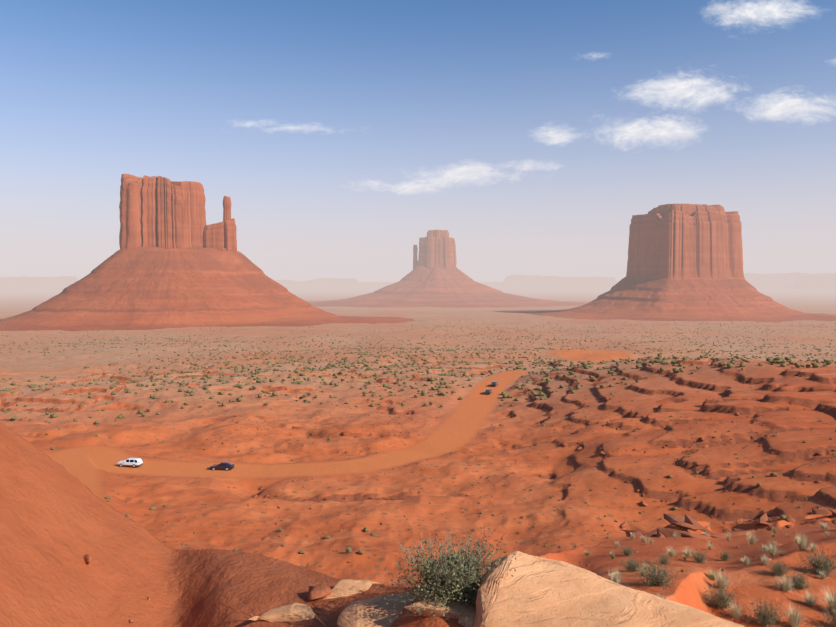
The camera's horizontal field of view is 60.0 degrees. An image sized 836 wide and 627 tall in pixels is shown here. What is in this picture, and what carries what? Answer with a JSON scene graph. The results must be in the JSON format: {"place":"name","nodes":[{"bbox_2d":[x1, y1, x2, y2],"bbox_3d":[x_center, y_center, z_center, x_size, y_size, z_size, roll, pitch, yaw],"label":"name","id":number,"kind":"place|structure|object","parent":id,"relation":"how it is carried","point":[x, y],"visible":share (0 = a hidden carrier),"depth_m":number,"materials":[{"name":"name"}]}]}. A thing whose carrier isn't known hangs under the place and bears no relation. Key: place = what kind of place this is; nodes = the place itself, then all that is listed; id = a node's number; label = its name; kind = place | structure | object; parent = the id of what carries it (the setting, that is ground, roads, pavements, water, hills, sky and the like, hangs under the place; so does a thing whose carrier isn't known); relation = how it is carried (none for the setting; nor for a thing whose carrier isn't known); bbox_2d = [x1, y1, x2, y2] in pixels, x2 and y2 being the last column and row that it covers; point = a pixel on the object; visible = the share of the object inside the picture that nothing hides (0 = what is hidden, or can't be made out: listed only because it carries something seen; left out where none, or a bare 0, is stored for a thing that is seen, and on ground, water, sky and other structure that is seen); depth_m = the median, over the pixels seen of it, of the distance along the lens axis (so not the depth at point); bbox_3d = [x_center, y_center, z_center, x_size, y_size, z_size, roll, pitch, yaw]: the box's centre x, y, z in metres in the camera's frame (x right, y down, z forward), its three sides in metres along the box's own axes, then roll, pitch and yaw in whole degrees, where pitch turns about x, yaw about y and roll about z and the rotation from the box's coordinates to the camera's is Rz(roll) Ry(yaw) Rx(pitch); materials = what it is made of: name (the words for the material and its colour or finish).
{"place":"outdoors","nodes":[
{"label":"outdoors","id":0,"kind":"place"},
{"bbox_2d":[0,282,835,626],"bbox_3d":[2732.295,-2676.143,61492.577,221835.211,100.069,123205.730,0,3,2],"label":"terrain","id":1,"kind":"structure","parent":0,"point":[60,516],"depth_m":143.13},
{"bbox_2d":[117,457,142,467],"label":"white suv","id":2,"kind":"object","parent":1,"relation":"on","point":[133,462],"visible":1,"depth_m":148.72,"materials":[{"name":"white paint"}]},
{"bbox_2d":[0,174,415,330],"bbox_3d":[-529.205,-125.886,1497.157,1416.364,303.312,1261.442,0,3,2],"label":"butte","id":3,"kind":"object","parent":1,"relation":"on","point":[175,261],"visible":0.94,"depth_m":1396.74,"materials":[{"name":"red stone"}]},
{"bbox_2d":[209,462,233,470],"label":"dark sedan","id":4,"kind":"object","parent":1,"relation":"on","point":[226,466],"visible":1,"depth_m":147.52,"materials":[{"name":"black paint"}]},
{"bbox_2d":[223,579,475,626],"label":"rocks","id":5,"kind":"object","parent":1,"relation":"on","point":[377,612],"visible":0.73,"depth_m":7.67,"materials":[{"name":"stone"}]},
{"bbox_2d":[0,318,835,423],"bbox_3d":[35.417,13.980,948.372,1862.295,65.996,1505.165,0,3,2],"label":"desert shrubs","id":6,"kind":"object","parent":1,"relation":"on","point":[777,359],"visible":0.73,"depth_m":347.08,"materials":[{"name":"green plant"}]},
{"bbox_2d":[16,358,822,581],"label":"slope bushes","id":7,"kind":"object","parent":1,"relation":"on","point":[360,551],"visible":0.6,"depth_m":119.35,"materials":[{"name":"green plant"}]},
{"bbox_2d":[4,359,835,553],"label":"tiny bushes","id":8,"kind":"object","parent":1,"relation":"on","point":[782,517],"visible":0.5,"depth_m":138.80,"materials":[{"name":"green plant"}]},
{"bbox_2d":[25,359,835,564],"bbox_3d":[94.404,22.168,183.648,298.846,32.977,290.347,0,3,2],"label":"rocks","id":9,"kind":"object","parent":1,"relation":"on","point":[623,525],"visible":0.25,"depth_m":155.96,"materials":[{"name":"brown stone"}]},
{"bbox_2d":[372,523,515,624],"bbox_3d":[0.434,2.679,7.542,1.799,0.805,1.769,0,3,2],"label":"shrub","id":10,"kind":"object","parent":1,"relation":"on","point":[456,585],"depth_m":7.46,"materials":[{"name":"green plant"}]},
{"bbox_2d":[307,230,588,307],"bbox_3d":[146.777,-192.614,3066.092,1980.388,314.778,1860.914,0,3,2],"label":"butte","id":11,"kind":"object","parent":1,"relation":"on","point":[435,277],"visible":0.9,"depth_m":2875.44,"materials":[{"name":"red stone"}]},
{"bbox_2d":[73,483,835,621],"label":"rocks","id":12,"kind":"object","parent":1,"relation":"on","point":[315,592],"visible":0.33,"depth_m":8.94,"materials":[{"name":"brown stone"}]},
{"bbox_2d":[485,389,491,393],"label":"silver car","id":13,"kind":"object","parent":1,"relation":"on","point":[488,391],"visible":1,"depth_m":261.04,"materials":[{"name":"grey paint"}]},
{"bbox_2d":[491,381,497,386],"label":"grey car","id":14,"kind":"object","parent":1,"relation":"on","point":[494,383],"visible":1,"depth_m":274.75,"materials":[{"name":"grey paint"}]},
{"bbox_2d":[473,551,744,626],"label":"boulder","id":15,"kind":"object","parent":1,"relation":"on","point":[534,591],"visible":0.96,"depth_m":6.95,"materials":[{"name":"stone"}]},
{"bbox_2d":[502,203,835,322],"bbox_3d":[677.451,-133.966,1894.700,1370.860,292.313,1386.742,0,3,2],"label":"butte","id":16,"kind":"object","parent":1,"relation":"on","point":[685,262],"visible":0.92,"depth_m":1789.62,"materials":[{"name":"red stone"}]},
{"bbox_2d":[582,526,826,626],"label":"green grass tufts","id":17,"kind":"object","parent":1,"relation":"on","point":[712,576],"visible":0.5,"depth_m":17.23,"materials":[{"name":"green plant"}]},
{"bbox_2d":[607,522,835,626],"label":"grass tufts","id":18,"kind":"object","parent":1,"relation":"on","point":[793,618],"visible":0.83,"depth_m":13.63,"materials":[{"name":"green plant"}]},
{"bbox_2d":[619,507,835,539],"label":"outcrop rocks","id":19,"kind":"object","parent":1,"relation":"on","point":[687,521],"visible":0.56,"depth_m":29.07,"materials":[{"name":"brown stone"}]},
{"bbox_2d":[0,272,835,288],"bbox_3d":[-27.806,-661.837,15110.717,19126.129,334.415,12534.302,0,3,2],"label":"distant mesas","id":20,"kind":"structure","parent":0,"point":[796,280],"depth_m":13976.47,"materials":[{"name":"pink"}]},
{"bbox_2d":[0,0,835,281],"label":"sky","id":21,"kind":"structure","parent":0,"point":[337,134],"materials":[{"name":"blue"}]}
]}

